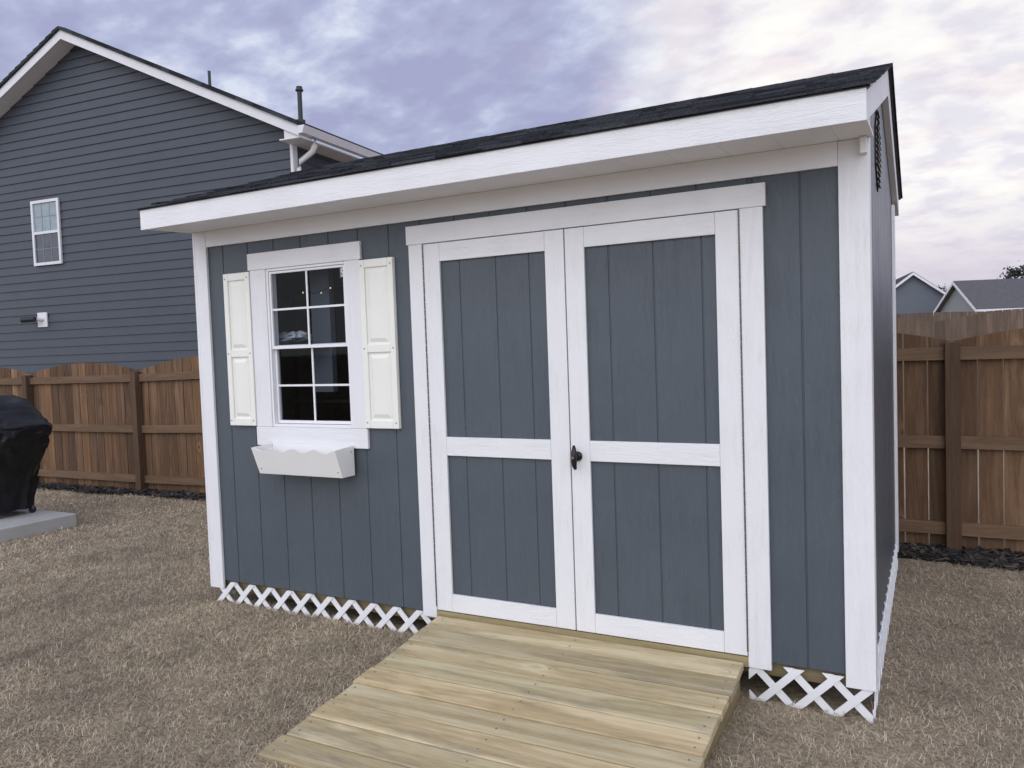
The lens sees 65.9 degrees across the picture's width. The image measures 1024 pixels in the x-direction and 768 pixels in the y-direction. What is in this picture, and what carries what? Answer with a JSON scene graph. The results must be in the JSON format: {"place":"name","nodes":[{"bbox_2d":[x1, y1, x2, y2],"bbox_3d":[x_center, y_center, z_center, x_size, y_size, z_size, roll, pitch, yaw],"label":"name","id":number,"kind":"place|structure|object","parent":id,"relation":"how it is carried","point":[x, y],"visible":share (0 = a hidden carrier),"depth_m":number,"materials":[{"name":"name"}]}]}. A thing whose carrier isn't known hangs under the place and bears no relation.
{"place":"outdoors","nodes":[
{"label":"outdoors","id":0,"kind":"place"},
{"bbox_2d":[0,26,382,373],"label":"neighbour house","id":1,"kind":"structure","parent":0,"point":[100,142],"depth_m":15.14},
{"bbox_2d":[20,312,47,326],"bbox_3d":[-9.628,-1.294,15.946,0.475,0.294,0.253,-1,3,11],"label":"security camera","id":2,"kind":"object","parent":1,"relation":"attached to","point":[42,319],"visible":1,"depth_m":15.96,"materials":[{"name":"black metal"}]},
{"bbox_2d":[30,198,62,265],"bbox_3d":[-9.324,-3.038,15.820,0.790,1.294,0.038,-1,3,23],"label":"window","id":3,"kind":"structure","parent":1,"relation":"in","point":[45,214],"depth_m":15.82,"materials":[{"name":"clear glass"}]},
{"bbox_2d":[0,448,1023,767],"bbox_3d":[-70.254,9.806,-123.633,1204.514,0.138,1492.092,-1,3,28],"label":"ground","id":4,"kind":"structure","parent":0,"point":[792,690],"depth_m":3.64,"materials":[{"name":"brown plant"}]},
{"bbox_2d":[0,508,76,543],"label":"concrete pad","id":5,"kind":"object","parent":4,"relation":"on","point":[21,523],"visible":0.89,"depth_m":7.32,"materials":[{"name":"grey concrete"}]},
{"bbox_2d":[0,395,52,512],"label":"covered grill","id":6,"kind":"object","parent":5,"relation":"on","point":[26,426],"visible":1,"depth_m":7.39,"materials":[{"name":"fabric"}]},
{"bbox_2d":[258,616,743,767],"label":"wooden ramp","id":7,"kind":"structure","parent":4,"relation":"on","point":[441,692],"depth_m":3.11,"materials":[{"name":"brown wood"}]},
{"bbox_2d":[0,328,1023,552],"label":"wooden fence","id":8,"kind":"object","parent":4,"relation":"on","point":[121,426],"visible":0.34,"depth_m":5.57,"materials":[{"name":"brown wood"}]},
{"bbox_2d":[134,63,902,722],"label":"garden shed","id":9,"kind":"structure","parent":4,"relation":"on","point":[626,377],"depth_m":3.60,"materials":[{"name":"blue paint"}]},
{"bbox_2d":[251,443,354,477],"bbox_3d":[-1.142,0.416,4.303,0.599,0.160,0.155,-1,3,28],"label":"flower box","id":10,"kind":"object","parent":9,"relation":"attached to","point":[324,460],"visible":1,"depth_m":4.26,"materials":[{"name":"paint"}]},
{"bbox_2d":[266,261,352,427],"bbox_3d":[-1.108,-0.207,4.381,0.579,0.893,0.064,-1,3,28],"label":"window","id":11,"kind":"structure","parent":9,"relation":"in","point":[274,346],"depth_m":4.42,"materials":[{"name":"white plastic"}]},
{"bbox_2d":[290,299,349,420],"bbox_3d":[-0.878,0.280,4.956,1.450,1.711,1.050,-1,3,28],"label":"storage shelf","id":12,"kind":"object","parent":9,"relation":"in","point":[337,398],"visible":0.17,"depth_m":5.35,"materials":[{"name":"brown wood"}]},
{"bbox_2d":[279,330,312,343],"bbox_3d":[-1.287,-0.276,4.671,0.258,0.077,0.171,0,3,36],"label":"folded bag","id":13,"kind":"object","parent":12,"relation":"on","point":[289,337],"visible":0.92,"depth_m":4.63,"materials":[{"name":"plastic"}]},
{"bbox_2d":[302,285,341,293],"bbox_3d":[-0.990,-0.548,4.536,0.564,0.042,0.007,-1,3,28],"label":"string light","id":14,"kind":"object","parent":9,"relation":"hanging from","point":[323,290],"visible":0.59,"depth_m":4.59,"materials":[{"name":"black metal"}]},
{"bbox_2d":[422,229,576,629],"bbox_3d":[-0.073,0.224,3.825,0.773,1.854,0.034,-1,3,28],"label":"door","id":15,"kind":"structure","parent":9,"relation":"in","point":[495,312],"depth_m":3.82,"materials":[{"name":"blue paint"}]},
{"bbox_2d":[564,210,748,655],"bbox_3d":[0.606,0.218,3.432,0.783,1.854,0.090,-1,3,28],"label":"door","id":16,"kind":"structure","parent":9,"relation":"in","point":[654,318],"depth_m":3.45,"materials":[{"name":"blue paint"}]},
{"bbox_2d":[37,480,1023,571],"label":"mulch","id":17,"kind":"object","parent":4,"relation":"on","point":[1007,558],"visible":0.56,"depth_m":5.37,"materials":[{"name":"black wood"}]},
{"bbox_2d":[896,310,1022,435],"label":"wooden fence","id":18,"kind":"object","parent":4,"relation":"on","point":[989,323],"visible":0.17,"depth_m":10.85,"materials":[{"name":"brown wood"}]},
{"bbox_2d":[997,260,1023,278],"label":"distant tree","id":19,"kind":"object","parent":4,"relation":"on","point":[1012,273],"visible":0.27,"depth_m":99.77,"materials":[{"name":"green plant"}]},
{"bbox_2d":[0,0,1023,290],"label":"sky","id":20,"kind":"structure","parent":0,"point":[381,76],"materials":[{"name":"grey"}]},
{"bbox_2d":[896,272,945,321],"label":"distant house","id":21,"kind":"structure","parent":0,"point":[916,293],"depth_m":79.79,"materials":[{"name":"grey"}]},
{"bbox_2d":[933,278,1023,318],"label":"distant house","id":22,"kind":"structure","parent":0,"point":[993,295],"depth_m":71.22,"materials":[{"name":"grey"}]}
]}

